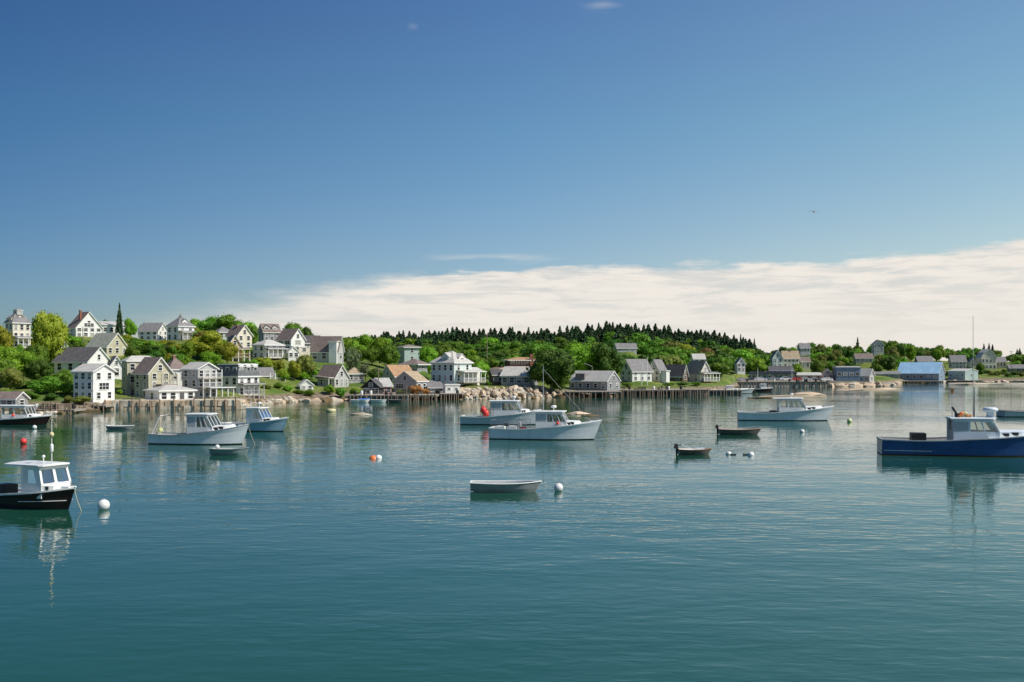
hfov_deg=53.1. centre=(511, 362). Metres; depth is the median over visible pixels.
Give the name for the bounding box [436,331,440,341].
spruce tree
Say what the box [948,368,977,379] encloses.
fish house
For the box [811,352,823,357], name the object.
broadleaf tree
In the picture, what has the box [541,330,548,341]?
spruce tree
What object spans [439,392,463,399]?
wharf
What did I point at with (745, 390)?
lobster boat
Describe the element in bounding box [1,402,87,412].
pier
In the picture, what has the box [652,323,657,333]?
spruce tree
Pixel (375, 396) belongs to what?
wharf
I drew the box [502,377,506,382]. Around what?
window
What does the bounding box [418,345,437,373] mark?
broadleaf tree
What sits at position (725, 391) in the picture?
wharf
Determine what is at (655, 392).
pier
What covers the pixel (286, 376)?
bush
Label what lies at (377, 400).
rowing boat
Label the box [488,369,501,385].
house
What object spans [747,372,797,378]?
waterfront store
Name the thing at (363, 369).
flowering tree
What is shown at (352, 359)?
flowering tree
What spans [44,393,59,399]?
bush
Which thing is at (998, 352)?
broadleaf tree
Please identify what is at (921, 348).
broadleaf tree
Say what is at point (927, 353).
broadleaf tree
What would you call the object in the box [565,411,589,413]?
tidal rock
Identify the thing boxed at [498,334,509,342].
spruce tree
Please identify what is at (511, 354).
broadleaf tree
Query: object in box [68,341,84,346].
shrub
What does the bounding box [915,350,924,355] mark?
broadleaf tree
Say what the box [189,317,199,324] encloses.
broadleaf tree
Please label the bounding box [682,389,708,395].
pier
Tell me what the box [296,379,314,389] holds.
garden shed
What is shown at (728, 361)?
broadleaf tree
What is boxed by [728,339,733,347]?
spruce tree
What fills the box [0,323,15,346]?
broadleaf tree
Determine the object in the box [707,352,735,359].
broadleaf tree
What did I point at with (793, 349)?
broadleaf tree
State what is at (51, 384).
bush
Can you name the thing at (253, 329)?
broadleaf tree
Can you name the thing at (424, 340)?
broadleaf tree
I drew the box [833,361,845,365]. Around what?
broadleaf tree
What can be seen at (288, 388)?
bush
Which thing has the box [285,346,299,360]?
garden cottage
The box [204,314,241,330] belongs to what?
broadleaf tree
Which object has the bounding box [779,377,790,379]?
parked car
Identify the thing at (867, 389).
tidal rock
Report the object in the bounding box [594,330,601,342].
spruce tree
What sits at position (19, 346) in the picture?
shrub
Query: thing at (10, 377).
broadleaf tree
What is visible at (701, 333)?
spruce tree
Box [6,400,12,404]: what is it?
window
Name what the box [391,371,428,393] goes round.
garage house
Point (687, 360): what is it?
broadleaf tree
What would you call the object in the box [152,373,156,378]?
window
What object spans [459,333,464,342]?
spruce tree
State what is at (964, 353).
broadleaf tree
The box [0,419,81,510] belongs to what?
lobster boat
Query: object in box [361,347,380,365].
broadleaf tree
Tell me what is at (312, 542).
water
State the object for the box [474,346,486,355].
broadleaf tree
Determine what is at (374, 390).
window
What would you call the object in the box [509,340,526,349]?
broadleaf tree
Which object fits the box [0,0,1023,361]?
sky
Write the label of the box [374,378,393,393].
lean to shed
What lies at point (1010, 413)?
lobster boat
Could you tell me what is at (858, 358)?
hillside house
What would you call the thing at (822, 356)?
broadleaf tree
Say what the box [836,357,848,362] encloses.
broadleaf tree
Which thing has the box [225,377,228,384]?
window
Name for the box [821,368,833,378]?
waterfront shed
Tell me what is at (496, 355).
broadleaf tree
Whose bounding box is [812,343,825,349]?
broadleaf tree
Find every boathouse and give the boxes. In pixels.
[142,385,197,399]
[442,384,460,392]
[500,366,537,385]
[569,370,620,393]
[897,362,945,382]
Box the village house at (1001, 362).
[996,357,1006,368]
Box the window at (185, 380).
[184,379,187,386]
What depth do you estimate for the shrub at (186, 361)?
208.04 m
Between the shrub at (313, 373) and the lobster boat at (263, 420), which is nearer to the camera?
the lobster boat at (263, 420)
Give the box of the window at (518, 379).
[516,377,521,382]
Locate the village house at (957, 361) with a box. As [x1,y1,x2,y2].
[948,355,966,368]
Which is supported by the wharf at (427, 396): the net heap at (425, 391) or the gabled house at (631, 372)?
the net heap at (425, 391)
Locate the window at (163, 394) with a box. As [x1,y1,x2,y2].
[161,392,167,399]
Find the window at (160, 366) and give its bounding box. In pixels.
[158,364,162,370]
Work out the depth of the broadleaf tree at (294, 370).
229.14 m
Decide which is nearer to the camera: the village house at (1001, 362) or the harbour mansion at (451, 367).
the harbour mansion at (451, 367)
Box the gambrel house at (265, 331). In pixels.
[257,323,280,341]
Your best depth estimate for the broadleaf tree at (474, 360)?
314.29 m
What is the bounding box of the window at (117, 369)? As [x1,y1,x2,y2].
[114,368,119,375]
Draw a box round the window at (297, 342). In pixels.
[295,340,300,344]
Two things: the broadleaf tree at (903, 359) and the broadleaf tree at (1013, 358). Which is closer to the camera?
the broadleaf tree at (903, 359)
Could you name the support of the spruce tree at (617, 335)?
on the hillside ground
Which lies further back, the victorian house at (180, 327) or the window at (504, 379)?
the victorian house at (180, 327)
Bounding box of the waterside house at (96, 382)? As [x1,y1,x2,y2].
[70,364,117,403]
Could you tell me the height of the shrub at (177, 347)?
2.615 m
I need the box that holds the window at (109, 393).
[107,391,111,398]
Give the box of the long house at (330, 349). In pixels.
[310,336,344,363]
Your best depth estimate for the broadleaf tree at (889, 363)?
418.21 m
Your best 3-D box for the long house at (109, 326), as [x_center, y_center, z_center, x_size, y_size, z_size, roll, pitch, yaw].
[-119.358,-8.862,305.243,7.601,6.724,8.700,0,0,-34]
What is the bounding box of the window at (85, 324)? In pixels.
[84,323,93,326]
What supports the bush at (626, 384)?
on the hillside ground
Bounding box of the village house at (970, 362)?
[966,358,975,367]
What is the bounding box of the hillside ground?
[0,336,1023,412]
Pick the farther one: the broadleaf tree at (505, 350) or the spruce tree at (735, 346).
the spruce tree at (735, 346)
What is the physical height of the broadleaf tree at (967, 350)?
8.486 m
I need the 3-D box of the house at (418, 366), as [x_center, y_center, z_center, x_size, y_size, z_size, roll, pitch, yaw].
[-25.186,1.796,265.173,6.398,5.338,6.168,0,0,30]
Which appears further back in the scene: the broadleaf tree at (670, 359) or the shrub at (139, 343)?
the broadleaf tree at (670, 359)
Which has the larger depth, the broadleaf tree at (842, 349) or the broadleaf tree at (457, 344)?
the broadleaf tree at (842, 349)
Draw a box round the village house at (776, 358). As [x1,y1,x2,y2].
[769,350,783,365]
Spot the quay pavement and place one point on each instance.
(831, 381)
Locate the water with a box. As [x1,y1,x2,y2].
[0,382,1023,681]
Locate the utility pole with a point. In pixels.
(487, 334)
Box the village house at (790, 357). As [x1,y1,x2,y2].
[781,350,799,365]
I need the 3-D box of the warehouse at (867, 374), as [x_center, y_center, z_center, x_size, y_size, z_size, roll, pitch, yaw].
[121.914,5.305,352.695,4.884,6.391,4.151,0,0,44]
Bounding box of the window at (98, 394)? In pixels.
[96,392,100,398]
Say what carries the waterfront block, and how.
on the hillside ground
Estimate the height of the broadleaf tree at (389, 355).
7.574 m
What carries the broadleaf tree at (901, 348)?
on the hillside ground
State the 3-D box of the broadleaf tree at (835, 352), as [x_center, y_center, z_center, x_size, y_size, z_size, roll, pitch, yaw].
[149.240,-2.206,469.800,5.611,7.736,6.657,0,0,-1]
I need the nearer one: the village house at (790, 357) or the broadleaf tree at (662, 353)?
the broadleaf tree at (662, 353)
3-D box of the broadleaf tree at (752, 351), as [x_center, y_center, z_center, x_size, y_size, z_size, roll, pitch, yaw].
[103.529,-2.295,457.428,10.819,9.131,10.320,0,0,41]
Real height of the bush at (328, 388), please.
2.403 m
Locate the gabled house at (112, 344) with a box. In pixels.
[85,333,127,355]
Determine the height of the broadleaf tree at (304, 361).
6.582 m
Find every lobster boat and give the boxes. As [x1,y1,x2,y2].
[0,405,55,424]
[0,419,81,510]
[147,413,254,444]
[218,402,290,431]
[459,396,541,424]
[488,371,606,439]
[724,385,755,393]
[737,393,835,420]
[753,384,773,391]
[876,387,1023,456]
[996,410,1023,416]
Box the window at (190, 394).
[187,391,192,398]
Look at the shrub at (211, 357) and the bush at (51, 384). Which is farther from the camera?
the shrub at (211, 357)
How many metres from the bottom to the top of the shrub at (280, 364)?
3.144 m
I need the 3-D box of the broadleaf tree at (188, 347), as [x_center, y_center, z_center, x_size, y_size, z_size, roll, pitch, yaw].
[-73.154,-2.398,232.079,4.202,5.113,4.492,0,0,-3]
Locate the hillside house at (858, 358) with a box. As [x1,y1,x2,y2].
[852,353,873,363]
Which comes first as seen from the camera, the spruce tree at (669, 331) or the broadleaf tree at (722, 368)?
the broadleaf tree at (722, 368)
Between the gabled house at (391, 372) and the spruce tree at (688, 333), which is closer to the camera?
the gabled house at (391, 372)
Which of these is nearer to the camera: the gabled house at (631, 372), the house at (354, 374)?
the house at (354, 374)
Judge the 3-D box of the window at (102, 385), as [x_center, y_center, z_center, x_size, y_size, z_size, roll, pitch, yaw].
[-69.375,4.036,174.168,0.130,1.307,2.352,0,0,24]
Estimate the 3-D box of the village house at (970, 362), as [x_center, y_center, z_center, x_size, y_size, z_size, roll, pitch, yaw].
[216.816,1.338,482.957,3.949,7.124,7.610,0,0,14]
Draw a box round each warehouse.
[833,366,860,380]
[861,368,874,381]
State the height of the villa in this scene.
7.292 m
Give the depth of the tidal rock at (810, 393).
241.20 m
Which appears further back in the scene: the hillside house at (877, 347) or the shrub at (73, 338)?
the hillside house at (877, 347)
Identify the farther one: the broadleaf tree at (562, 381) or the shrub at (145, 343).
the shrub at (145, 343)
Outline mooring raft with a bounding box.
[326,409,335,411]
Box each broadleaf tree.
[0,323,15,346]
[0,343,21,358]
[0,357,17,371]
[0,367,25,389]
[4,349,38,378]
[22,359,52,379]
[29,309,71,367]
[29,343,49,360]
[53,367,72,383]
[123,317,137,334]
[180,342,197,356]
[185,330,224,354]
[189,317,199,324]
[194,315,216,330]
[195,331,205,336]
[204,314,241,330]
[216,341,238,362]
[235,320,257,327]
[247,324,257,343]
[282,322,304,331]
[287,360,301,379]
[295,353,316,372]
[301,325,312,334]
[342,336,352,347]
[343,346,362,357]
[350,334,372,351]
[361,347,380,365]
[367,368,383,378]
[371,336,390,362]
[378,345,400,364]
[403,338,416,344]
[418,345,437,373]
[420,338,432,343]
[420,343,432,348]
[435,342,457,358]
[448,341,464,347]
[458,344,471,349]
[458,350,470,359]
[466,349,477,355]
[470,343,481,348]
[470,358,483,366]
[473,360,490,383]
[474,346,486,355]
[479,337,499,343]
[479,352,491,357]
[480,341,497,350]
[483,351,506,359]
[484,358,499,373]
[491,341,510,350]
[495,357,507,366]
[498,348,511,353]
[504,347,520,352]
[505,351,519,357]
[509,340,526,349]
[519,347,525,354]
[520,340,558,358]
[523,340,532,345]
[524,345,575,394]
[534,339,544,343]
[547,375,572,393]
[550,343,560,348]
[553,336,567,343]
[558,342,573,349]
[563,340,597,372]
[577,336,595,344]
[586,340,626,375]
[602,331,620,341]
[605,339,622,350]
[621,338,638,351]
[624,354,639,359]
[629,332,651,353]
[636,341,649,354]
[637,353,657,364]
[644,346,662,354]
[648,339,666,347]
[652,354,683,364]
[654,351,670,355]
[660,345,683,354]
[661,340,681,347]
[662,337,672,341]
[671,353,690,365]
[676,343,695,349]
[683,348,696,358]
[685,339,702,345]
[695,351,713,360]
[699,344,723,354]
[700,340,720,347]
[701,347,713,352]
[706,357,715,365]
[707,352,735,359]
[709,355,733,377]
[709,362,731,376]
[720,346,735,353]
[729,349,754,359]
[731,357,746,371]
[740,347,755,356]
[746,357,768,371]
[755,350,767,356]
[761,354,771,361]
[778,346,787,350]
[786,347,796,350]
[792,363,802,371]
[810,360,824,371]
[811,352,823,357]
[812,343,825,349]
[817,347,828,352]
[817,354,827,359]
[825,363,835,372]
[826,353,836,361]
[831,349,842,356]
[833,345,846,355]
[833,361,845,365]
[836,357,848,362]
[844,346,854,357]
[848,350,859,357]
[866,344,870,352]
[870,364,882,370]
[874,356,884,365]
[880,356,897,370]
[884,340,898,350]
[885,346,899,355]
[895,343,906,356]
[897,357,907,369]
[905,345,916,360]
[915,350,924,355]
[916,346,927,351]
[924,350,932,357]
[931,348,942,361]
[933,345,946,360]
[943,348,954,357]
[956,351,969,358]
[961,347,971,353]
[967,353,975,360]
[968,348,981,353]
[975,363,984,370]
[993,350,1002,356]
[1005,354,1020,361]
[1009,361,1022,363]
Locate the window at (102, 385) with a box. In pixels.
[99,382,109,389]
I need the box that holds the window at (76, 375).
[74,373,78,378]
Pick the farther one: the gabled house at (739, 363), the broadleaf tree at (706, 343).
the broadleaf tree at (706, 343)
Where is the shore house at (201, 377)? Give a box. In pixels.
[179,362,235,398]
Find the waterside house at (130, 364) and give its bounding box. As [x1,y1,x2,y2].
[120,356,150,396]
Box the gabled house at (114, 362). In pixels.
[107,356,121,379]
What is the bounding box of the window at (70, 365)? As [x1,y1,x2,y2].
[68,363,72,369]
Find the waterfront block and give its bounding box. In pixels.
[766,366,794,371]
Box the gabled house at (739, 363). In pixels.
[734,357,745,374]
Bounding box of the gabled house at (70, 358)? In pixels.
[51,347,109,373]
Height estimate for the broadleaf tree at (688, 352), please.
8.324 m
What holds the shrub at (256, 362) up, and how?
on the hillside ground
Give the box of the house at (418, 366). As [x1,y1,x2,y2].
[398,359,430,372]
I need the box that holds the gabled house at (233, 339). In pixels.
[227,335,250,361]
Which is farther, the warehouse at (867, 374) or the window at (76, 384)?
the warehouse at (867, 374)
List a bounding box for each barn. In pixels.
[360,379,384,393]
[665,364,689,381]
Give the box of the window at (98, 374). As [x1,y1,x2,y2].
[96,372,100,379]
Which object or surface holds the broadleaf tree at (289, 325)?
on the hillside ground
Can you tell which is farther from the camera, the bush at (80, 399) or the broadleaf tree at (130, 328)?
the broadleaf tree at (130, 328)
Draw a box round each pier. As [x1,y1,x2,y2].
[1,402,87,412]
[619,389,685,395]
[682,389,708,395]
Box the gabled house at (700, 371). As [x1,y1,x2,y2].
[687,361,720,382]
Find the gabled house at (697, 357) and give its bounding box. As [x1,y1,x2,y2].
[690,354,705,360]
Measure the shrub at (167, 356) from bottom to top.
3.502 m
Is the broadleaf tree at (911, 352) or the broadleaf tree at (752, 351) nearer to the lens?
the broadleaf tree at (752, 351)
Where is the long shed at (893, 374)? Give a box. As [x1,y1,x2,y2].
[874,371,900,378]
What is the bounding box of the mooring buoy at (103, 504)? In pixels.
[97,498,109,509]
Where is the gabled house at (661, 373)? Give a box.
[650,359,670,382]
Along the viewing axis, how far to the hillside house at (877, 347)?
499.77 m
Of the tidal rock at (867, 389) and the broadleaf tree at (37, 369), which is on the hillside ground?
the broadleaf tree at (37, 369)
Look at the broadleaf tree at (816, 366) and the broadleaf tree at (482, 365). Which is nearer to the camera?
the broadleaf tree at (482, 365)
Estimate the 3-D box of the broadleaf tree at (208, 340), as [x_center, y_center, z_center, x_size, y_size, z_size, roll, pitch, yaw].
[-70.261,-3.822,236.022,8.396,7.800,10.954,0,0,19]
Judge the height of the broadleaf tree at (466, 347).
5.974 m
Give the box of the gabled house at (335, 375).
[315,365,350,386]
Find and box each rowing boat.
[106,425,134,428]
[208,445,248,454]
[351,399,358,402]
[358,398,369,402]
[370,399,386,402]
[388,399,405,402]
[470,480,541,492]
[674,444,711,454]
[715,425,760,434]
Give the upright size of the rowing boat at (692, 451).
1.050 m
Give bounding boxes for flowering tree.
[342,347,361,369]
[357,362,369,382]
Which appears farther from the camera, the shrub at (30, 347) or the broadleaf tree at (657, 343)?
the broadleaf tree at (657, 343)
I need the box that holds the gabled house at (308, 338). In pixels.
[303,335,319,345]
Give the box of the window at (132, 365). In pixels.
[130,363,134,369]
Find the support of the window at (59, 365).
in the gabled house at (70, 358)
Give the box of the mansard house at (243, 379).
[217,363,265,398]
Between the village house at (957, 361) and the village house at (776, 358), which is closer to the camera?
the village house at (776, 358)
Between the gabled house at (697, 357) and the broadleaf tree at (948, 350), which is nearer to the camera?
the gabled house at (697, 357)
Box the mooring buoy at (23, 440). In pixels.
[20,438,26,443]
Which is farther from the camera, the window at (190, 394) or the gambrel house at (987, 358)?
the gambrel house at (987, 358)
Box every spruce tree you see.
[114,302,123,335]
[414,336,422,345]
[432,330,436,339]
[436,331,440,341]
[448,327,454,339]
[455,330,460,340]
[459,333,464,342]
[464,331,469,340]
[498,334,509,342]
[522,333,531,342]
[530,333,535,341]
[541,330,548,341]
[547,333,555,342]
[557,326,562,337]
[563,325,569,335]
[569,328,573,338]
[573,326,579,334]
[580,331,587,343]
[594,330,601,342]
[600,328,606,342]
[612,329,622,340]
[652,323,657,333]
[667,324,671,334]
[675,332,683,343]
[686,329,691,338]
[688,333,699,346]
[697,329,703,338]
[701,332,708,341]
[710,330,716,339]
[720,334,725,345]
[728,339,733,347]
[732,342,739,350]
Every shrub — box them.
[15,344,24,348]
[22,345,32,351]
[65,336,83,343]
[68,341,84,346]
[123,345,140,356]
[128,341,143,348]
[128,344,142,350]
[130,337,140,341]
[142,341,159,347]
[142,344,160,351]
[146,349,162,356]
[148,339,155,345]
[159,346,166,358]
[161,342,174,351]
[165,353,172,361]
[168,344,180,350]
[169,346,176,353]
[176,352,186,359]
[179,355,191,364]
[201,351,221,364]
[216,359,224,366]
[245,347,252,355]
[250,359,261,366]
[260,357,273,367]
[276,359,284,368]
[276,368,287,376]
[298,371,309,378]
[307,368,317,379]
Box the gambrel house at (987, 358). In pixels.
[975,349,996,368]
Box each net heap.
[407,385,424,393]
[421,388,430,393]
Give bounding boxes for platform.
[89,403,113,410]
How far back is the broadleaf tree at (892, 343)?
530.23 m
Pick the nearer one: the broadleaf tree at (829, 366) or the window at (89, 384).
the window at (89, 384)
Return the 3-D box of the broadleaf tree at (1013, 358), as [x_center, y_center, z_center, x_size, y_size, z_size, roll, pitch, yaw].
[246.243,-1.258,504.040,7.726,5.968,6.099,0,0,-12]
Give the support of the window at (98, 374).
in the waterside house at (96, 382)
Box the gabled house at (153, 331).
[137,323,166,340]
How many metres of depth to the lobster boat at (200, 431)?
99.59 m
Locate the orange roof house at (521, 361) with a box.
[490,354,534,369]
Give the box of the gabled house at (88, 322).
[67,310,102,336]
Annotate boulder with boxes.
[490,390,496,395]
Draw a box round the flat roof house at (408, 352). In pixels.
[396,345,420,362]
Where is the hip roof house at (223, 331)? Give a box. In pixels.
[216,327,228,339]
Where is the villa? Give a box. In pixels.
[251,340,287,358]
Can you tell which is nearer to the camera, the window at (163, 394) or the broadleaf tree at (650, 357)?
the window at (163, 394)
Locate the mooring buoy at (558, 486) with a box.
[554,482,562,491]
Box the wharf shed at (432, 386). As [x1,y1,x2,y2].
[426,380,442,393]
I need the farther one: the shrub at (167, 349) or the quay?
the quay
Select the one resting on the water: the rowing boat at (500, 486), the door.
the rowing boat at (500, 486)
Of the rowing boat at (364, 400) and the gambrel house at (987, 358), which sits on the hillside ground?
the gambrel house at (987, 358)
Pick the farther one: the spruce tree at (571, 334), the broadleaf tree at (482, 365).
the spruce tree at (571, 334)
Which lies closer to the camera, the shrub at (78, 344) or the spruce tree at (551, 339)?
the shrub at (78, 344)
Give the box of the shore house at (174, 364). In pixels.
[167,355,184,385]
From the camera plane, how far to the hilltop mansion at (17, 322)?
263.76 m
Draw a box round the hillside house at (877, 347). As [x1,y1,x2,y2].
[871,340,884,355]
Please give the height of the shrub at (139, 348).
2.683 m
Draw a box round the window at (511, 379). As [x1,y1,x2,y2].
[509,377,513,382]
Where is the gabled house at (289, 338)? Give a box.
[275,328,306,353]
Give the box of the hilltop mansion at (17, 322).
[3,309,31,347]
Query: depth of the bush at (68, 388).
175.93 m
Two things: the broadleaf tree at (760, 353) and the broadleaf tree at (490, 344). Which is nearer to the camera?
the broadleaf tree at (490, 344)
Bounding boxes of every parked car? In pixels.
[754,377,766,379]
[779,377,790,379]
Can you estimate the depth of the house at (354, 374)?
236.76 m
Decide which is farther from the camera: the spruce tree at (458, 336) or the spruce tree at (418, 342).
the spruce tree at (458, 336)
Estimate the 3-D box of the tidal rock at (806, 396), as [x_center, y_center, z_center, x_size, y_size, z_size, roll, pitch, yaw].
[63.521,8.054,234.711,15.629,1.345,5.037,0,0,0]
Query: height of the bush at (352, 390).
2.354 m
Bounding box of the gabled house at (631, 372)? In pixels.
[620,359,653,381]
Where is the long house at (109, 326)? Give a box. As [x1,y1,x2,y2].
[98,321,125,334]
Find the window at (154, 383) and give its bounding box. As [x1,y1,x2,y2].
[152,381,156,387]
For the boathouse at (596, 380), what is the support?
on the hillside ground
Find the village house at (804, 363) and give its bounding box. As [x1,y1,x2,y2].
[799,357,810,370]
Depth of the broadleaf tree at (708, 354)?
375.10 m
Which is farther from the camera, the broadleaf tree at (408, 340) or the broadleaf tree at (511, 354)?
the broadleaf tree at (408, 340)
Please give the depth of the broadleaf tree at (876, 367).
400.72 m
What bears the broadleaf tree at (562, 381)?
on the hillside ground
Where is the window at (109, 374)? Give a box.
[107,372,111,378]
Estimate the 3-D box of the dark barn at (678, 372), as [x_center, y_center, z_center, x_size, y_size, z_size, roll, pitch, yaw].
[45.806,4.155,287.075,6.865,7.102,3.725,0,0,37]
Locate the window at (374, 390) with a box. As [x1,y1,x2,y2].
[371,388,378,392]
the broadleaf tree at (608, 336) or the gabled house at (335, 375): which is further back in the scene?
the broadleaf tree at (608, 336)
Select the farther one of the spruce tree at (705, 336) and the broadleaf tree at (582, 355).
the spruce tree at (705, 336)
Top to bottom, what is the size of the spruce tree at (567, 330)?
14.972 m
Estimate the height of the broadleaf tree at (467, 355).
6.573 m
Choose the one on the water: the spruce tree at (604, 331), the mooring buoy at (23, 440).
the mooring buoy at (23, 440)
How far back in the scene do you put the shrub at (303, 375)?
231.88 m
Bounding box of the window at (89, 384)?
[87,382,91,388]
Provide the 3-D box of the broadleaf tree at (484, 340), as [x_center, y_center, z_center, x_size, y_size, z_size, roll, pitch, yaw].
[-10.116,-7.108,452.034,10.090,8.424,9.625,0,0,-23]
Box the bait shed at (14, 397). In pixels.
[0,391,30,406]
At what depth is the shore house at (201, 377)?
187.44 m
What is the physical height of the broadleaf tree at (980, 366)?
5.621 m
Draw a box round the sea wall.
[104,396,241,409]
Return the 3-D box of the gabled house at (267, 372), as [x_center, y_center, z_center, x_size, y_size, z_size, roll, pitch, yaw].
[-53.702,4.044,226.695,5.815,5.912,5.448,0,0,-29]
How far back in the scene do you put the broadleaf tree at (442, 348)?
283.65 m
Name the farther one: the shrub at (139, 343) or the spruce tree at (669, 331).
the spruce tree at (669, 331)
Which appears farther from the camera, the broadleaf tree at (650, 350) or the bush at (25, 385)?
the broadleaf tree at (650, 350)
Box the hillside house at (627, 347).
[613,343,637,354]
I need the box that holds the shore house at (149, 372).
[131,357,177,397]
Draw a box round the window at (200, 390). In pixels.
[199,389,202,396]
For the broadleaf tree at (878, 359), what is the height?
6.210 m
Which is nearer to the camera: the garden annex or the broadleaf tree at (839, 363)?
the garden annex
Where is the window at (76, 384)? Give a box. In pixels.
[74,382,78,388]
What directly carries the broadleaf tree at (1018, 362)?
on the hillside ground
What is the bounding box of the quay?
[736,381,828,386]
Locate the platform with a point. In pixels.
(98, 406)
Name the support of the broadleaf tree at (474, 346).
on the hillside ground
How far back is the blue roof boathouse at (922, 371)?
407.41 m
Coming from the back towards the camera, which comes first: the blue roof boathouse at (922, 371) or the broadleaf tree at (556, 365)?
the blue roof boathouse at (922, 371)
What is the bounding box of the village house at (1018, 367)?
[1006,364,1023,371]
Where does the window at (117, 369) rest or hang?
in the gabled house at (114, 362)
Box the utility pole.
[484,332,489,357]
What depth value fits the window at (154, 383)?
184.97 m
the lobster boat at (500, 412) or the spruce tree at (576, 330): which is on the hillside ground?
the spruce tree at (576, 330)
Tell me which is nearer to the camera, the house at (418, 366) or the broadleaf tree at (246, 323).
the house at (418, 366)
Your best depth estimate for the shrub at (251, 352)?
258.34 m
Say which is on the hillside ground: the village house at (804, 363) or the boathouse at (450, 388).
the village house at (804, 363)
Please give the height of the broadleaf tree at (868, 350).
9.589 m
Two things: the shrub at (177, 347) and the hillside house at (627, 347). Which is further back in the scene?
the hillside house at (627, 347)
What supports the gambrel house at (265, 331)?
on the hillside ground
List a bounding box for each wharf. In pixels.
[348,394,408,401]
[408,393,438,400]
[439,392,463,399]
[565,391,621,396]
[708,389,741,393]
[902,381,943,382]
[942,380,978,382]
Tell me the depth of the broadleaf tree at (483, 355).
353.73 m
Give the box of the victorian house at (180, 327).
[165,313,195,339]
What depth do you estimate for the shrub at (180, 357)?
213.85 m
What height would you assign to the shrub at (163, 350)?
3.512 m
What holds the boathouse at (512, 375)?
on the hillside ground
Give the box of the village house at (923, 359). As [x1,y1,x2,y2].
[914,356,933,361]
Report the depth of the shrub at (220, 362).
218.30 m
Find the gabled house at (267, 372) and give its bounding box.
[258,367,285,381]
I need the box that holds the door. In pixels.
[179,392,184,398]
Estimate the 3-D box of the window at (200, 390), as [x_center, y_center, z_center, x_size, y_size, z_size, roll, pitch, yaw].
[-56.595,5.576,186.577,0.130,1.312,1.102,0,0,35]
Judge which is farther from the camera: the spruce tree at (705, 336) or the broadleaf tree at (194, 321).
the spruce tree at (705, 336)
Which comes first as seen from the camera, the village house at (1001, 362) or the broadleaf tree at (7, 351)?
the broadleaf tree at (7, 351)
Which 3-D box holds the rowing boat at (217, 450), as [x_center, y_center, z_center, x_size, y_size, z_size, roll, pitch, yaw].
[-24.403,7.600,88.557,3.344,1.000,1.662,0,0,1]
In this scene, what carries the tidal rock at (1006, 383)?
in the water
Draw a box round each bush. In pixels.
[20,381,29,387]
[26,392,39,397]
[27,376,66,392]
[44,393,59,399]
[60,382,72,393]
[63,395,72,401]
[70,396,93,402]
[261,384,271,388]
[274,382,283,388]
[279,374,289,380]
[283,385,293,391]
[292,389,304,393]
[303,389,314,395]
[323,384,334,392]
[335,387,346,396]
[349,388,359,393]
[622,382,632,385]
[676,382,688,385]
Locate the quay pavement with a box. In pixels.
[739,380,835,382]
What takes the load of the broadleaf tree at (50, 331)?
on the hillside ground
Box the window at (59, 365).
[57,363,61,369]
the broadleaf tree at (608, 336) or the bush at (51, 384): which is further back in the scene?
the broadleaf tree at (608, 336)
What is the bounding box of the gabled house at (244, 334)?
[225,325,253,347]
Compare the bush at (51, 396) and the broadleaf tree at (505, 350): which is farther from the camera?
the broadleaf tree at (505, 350)
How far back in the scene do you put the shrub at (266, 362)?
230.82 m
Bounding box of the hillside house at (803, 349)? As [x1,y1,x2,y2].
[797,343,810,355]
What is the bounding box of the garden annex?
[296,346,309,355]
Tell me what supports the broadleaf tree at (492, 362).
on the hillside ground
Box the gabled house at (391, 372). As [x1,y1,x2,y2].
[381,365,412,382]
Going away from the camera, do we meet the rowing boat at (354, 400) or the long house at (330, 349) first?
the rowing boat at (354, 400)
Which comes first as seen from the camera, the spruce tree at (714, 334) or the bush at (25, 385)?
the bush at (25, 385)
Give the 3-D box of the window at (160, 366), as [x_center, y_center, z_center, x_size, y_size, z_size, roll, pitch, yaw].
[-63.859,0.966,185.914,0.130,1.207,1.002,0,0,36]
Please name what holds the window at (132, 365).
in the waterside house at (130, 364)
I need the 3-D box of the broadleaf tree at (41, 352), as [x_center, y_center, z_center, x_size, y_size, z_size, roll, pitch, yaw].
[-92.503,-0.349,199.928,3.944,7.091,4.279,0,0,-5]
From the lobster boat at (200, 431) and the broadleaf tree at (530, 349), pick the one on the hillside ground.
the broadleaf tree at (530, 349)
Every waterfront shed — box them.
[795,372,821,378]
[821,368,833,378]
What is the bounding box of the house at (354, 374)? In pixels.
[347,367,363,382]
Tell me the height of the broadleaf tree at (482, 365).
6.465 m
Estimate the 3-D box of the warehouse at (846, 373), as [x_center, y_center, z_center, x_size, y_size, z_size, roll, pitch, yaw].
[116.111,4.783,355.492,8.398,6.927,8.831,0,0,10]
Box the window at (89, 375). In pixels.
[87,373,91,379]
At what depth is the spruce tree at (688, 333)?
481.82 m
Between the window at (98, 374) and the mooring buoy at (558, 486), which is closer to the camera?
the mooring buoy at (558, 486)
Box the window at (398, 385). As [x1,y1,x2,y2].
[396,383,403,387]
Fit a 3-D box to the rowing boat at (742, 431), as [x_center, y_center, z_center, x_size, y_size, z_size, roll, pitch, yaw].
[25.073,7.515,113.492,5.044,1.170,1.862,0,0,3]
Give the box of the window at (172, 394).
[170,392,175,398]
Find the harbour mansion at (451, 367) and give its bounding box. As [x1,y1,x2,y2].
[429,351,486,384]
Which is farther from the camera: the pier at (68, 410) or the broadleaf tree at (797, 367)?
the broadleaf tree at (797, 367)
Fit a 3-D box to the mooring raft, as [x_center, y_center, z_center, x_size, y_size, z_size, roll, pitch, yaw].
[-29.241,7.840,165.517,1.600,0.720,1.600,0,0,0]
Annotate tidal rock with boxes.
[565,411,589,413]
[760,395,822,397]
[793,392,826,395]
[838,388,895,389]
[948,382,988,384]
[988,383,1023,384]
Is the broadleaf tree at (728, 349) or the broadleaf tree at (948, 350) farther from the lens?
the broadleaf tree at (948, 350)

